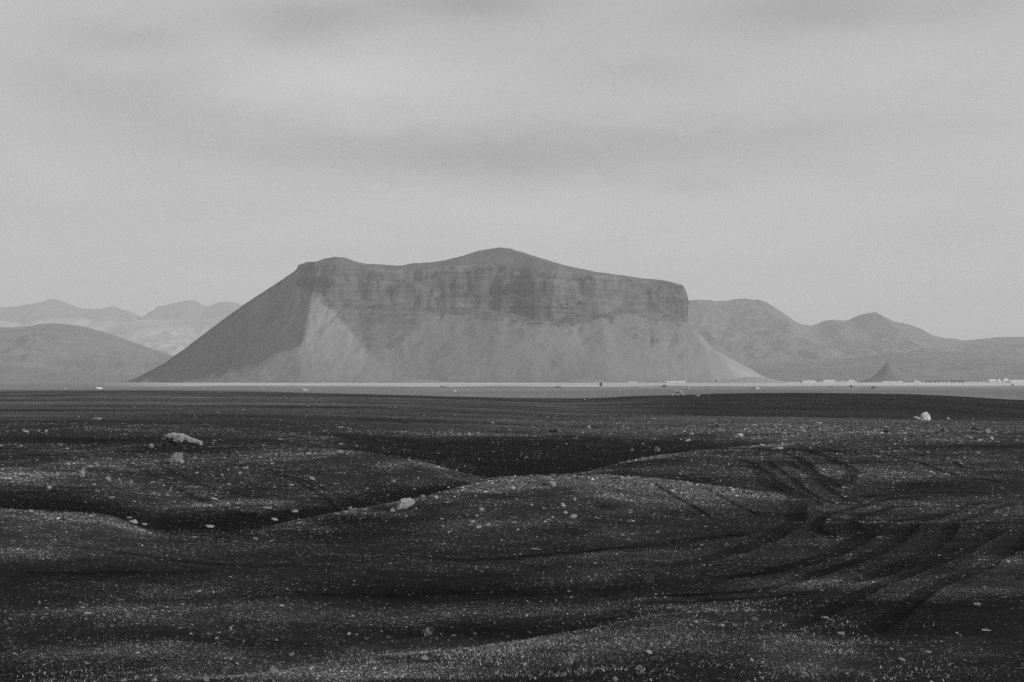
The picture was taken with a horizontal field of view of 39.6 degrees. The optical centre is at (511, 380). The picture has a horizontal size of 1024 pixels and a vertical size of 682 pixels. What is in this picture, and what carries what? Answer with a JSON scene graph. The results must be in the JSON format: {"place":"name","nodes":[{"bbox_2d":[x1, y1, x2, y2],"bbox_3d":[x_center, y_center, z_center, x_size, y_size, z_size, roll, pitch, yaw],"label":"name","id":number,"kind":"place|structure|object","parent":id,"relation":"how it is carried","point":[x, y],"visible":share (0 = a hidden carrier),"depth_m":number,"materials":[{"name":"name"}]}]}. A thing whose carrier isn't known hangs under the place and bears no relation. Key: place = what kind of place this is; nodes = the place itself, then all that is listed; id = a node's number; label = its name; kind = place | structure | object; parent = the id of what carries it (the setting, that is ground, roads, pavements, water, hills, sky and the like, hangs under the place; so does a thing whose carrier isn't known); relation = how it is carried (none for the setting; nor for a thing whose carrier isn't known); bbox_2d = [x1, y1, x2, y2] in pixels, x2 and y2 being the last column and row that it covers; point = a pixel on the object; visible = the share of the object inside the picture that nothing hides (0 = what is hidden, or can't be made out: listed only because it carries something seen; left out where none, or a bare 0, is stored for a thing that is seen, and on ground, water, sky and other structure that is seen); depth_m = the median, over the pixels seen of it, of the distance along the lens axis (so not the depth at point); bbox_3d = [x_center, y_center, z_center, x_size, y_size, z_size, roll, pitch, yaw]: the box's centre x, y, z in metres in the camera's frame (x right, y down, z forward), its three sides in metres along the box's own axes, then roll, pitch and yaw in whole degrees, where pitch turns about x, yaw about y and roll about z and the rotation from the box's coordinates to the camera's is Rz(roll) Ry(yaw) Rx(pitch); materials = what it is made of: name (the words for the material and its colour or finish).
{"place":"outdoors","nodes":[
{"label":"outdoors","id":0,"kind":"place"},
{"bbox_2d":[0,323,172,381],"bbox_3d":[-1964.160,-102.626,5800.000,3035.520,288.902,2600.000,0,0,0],"label":"hill","id":1,"kind":"structure","parent":0,"point":[52,352],"depth_m":5499.93,"materials":[{"name":"grey stone"}]},
{"bbox_2d":[0,317,221,355],"bbox_3d":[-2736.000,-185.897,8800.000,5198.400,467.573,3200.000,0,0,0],"label":"mountain range","id":2,"kind":"structure","parent":0,"point":[173,337],"depth_m":9156.32,"materials":[{"name":"grey stone"}]},
{"bbox_2d":[0,298,242,323],"bbox_3d":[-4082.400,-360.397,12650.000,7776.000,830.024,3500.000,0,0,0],"label":"mountain range","id":3,"kind":"structure","parent":0,"point":[54,308],"depth_m":13253.92,"materials":[{"name":"grey stone"}]},
{"bbox_2d":[379,379,451,382],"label":"grass bank","id":4,"kind":"structure","parent":0,"point":[415,381],"depth_m":2531.52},
{"bbox_2d":[424,627,432,635],"bbox_3d":[-1.301,3.890,22.022,0.354,0.181,0.456,0,0,0],"label":"rock","id":5,"kind":"object","parent":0,"point":[427,633],"depth_m":21.97,"materials":[{"name":"grey stone"}]},
{"bbox_2d":[127,247,765,382],"bbox_3d":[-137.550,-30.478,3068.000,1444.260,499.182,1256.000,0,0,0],"label":"table mountain","id":6,"kind":"structure","parent":0,"point":[500,315],"depth_m":2738.51,"materials":[{"name":"grey stone"}]},
{"bbox_2d":[0,382,1023,681],"bbox_3d":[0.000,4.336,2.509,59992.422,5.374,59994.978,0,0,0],"label":"ground","id":7,"kind":"structure","parent":0,"point":[372,590],"depth_m":34.85,"materials":[{"name":"black gravel"}]},
{"bbox_2d":[166,452,183,463],"bbox_3d":[-14.750,3.441,62.231,0.789,0.600,0.710,0,0,-17],"label":"boulder","id":8,"kind":"object","parent":7,"relation":"on","point":[176,458],"visible":0.85,"depth_m":62.03,"materials":[{"name":"stone"}]},
{"bbox_2d":[162,433,205,446],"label":"turf capped boulder","id":9,"kind":"object","parent":7,"relation":"on","point":[177,440],"visible":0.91,"depth_m":73.94,"materials":[{"name":"stone"}]},
{"bbox_2d":[219,666,228,672],"bbox_3d":[-3.612,3.630,17.842,0.128,0.083,0.127,0,0,-6],"label":"stone","id":10,"kind":"object","parent":7,"relation":"on","point":[224,669],"visible":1,"depth_m":17.80,"materials":[{"name":"grey stone"}]},
{"bbox_2d":[395,498,414,508],"bbox_3d":[-3.071,3.569,40.857,0.588,0.369,0.294,0,0,0],"label":"boulder","id":11,"kind":"object","parent":7,"relation":"on","point":[404,503],"visible":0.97,"depth_m":40.74,"materials":[{"name":"stone"}]},
{"bbox_2d":[2,595,1021,681],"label":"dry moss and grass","id":12,"kind":"object","parent":7,"relation":"on","point":[504,646],"visible":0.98,"depth_m":16.93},
{"bbox_2d":[547,481,555,485],"bbox_3d":[1.303,3.390,46.619,0.312,0.174,0.228,0,0,-6],"label":"stone","id":13,"kind":"object","parent":7,"relation":"on","point":[551,483],"visible":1,"depth_m":46.54,"materials":[{"name":"grey stone"}]},
{"bbox_2d":[666,381,685,382],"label":"long barn","id":14,"kind":"structure","parent":7,"relation":"on","point":[675,381],"depth_m":2476.25,"materials":[{"name":"metal"}]},
{"bbox_2d":[734,433,742,436],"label":"stone","id":15,"kind":"object","parent":7,"relation":"on","point":[739,435],"visible":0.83,"depth_m":111.16,"materials":[{"name":"grey stone"}]},
{"bbox_2d":[747,617,757,620],"bbox_3d":[3.426,3.396,20.234,0.132,0.063,0.138,0,0,-37],"label":"stone","id":16,"kind":"object","parent":7,"relation":"on","point":[752,618],"visible":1,"depth_m":20.18,"materials":[{"name":"grey stone"}]},
{"bbox_2d":[881,381,895,382],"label":"long barn","id":17,"kind":"structure","parent":7,"relation":"on","point":[888,381],"depth_m":2697.72,"materials":[{"name":"metal"}]},
{"bbox_2d":[883,428,898,431],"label":"stone","id":18,"kind":"object","parent":7,"relation":"on","point":[891,430],"visible":0.75,"depth_m":115.56,"materials":[{"name":"grey stone"}]},
{"bbox_2d":[920,412,930,420],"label":"stone","id":19,"kind":"object","parent":7,"relation":"on","point":[925,416],"visible":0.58,"depth_m":158.20,"materials":[{"name":"grey stone"}]},
{"bbox_2d":[938,427,948,431],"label":"stone","id":20,"kind":"object","parent":7,"relation":"on","point":[943,429],"visible":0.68,"depth_m":114.90,"materials":[{"name":"grey stone"}]},
{"bbox_2d":[987,379,996,382],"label":"farmhouse","id":21,"kind":"object","parent":7,"relation":"on","point":[991,381],"visible":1,"depth_m":2696.33,"materials":[{"name":"metal"}]},
{"bbox_2d":[1001,378,1008,382],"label":"farmhouse","id":22,"kind":"object","parent":7,"relation":"on","point":[1004,380],"visible":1,"depth_m":2694.00,"materials":[{"name":"metal"}]},
{"bbox_2d":[1009,380,1023,382],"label":"long barn","id":23,"kind":"structure","parent":7,"relation":"on","point":[1016,381],"depth_m":2684.00,"materials":[{"name":"metal"}]},
{"bbox_2d":[0,0,1023,340],"label":"sky","id":24,"kind":"structure","parent":0,"point":[815,161],"materials":[{"name":"grey"}]},
{"bbox_2d":[558,379,612,382],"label":"grass bank","id":25,"kind":"structure","parent":0,"point":[585,381],"depth_m":2451.88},
{"bbox_2d":[719,377,787,382],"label":"grass bank","id":26,"kind":"structure","parent":0,"point":[753,380],"depth_m":2490.31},
{"bbox_2d":[688,298,1023,364],"bbox_3d":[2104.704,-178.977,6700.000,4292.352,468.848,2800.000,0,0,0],"label":"mountain range","id":27,"kind":"structure","parent":0,"point":[744,331],"depth_m":6594.35,"materials":[{"name":"grey stone"}]},
{"bbox_2d":[744,351,1023,381],"bbox_3d":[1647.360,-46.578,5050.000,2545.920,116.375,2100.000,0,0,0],"label":"hill","id":28,"kind":"structure","parent":0,"point":[957,366],"depth_m":4702.46,"materials":[{"name":"grey stone"}]},
{"bbox_2d":[861,362,920,382],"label":"pointed hill","id":29,"kind":"structure","parent":0,"point":[887,371],"depth_m":2867.18,"materials":[{"name":"grey stone"}]}
]}

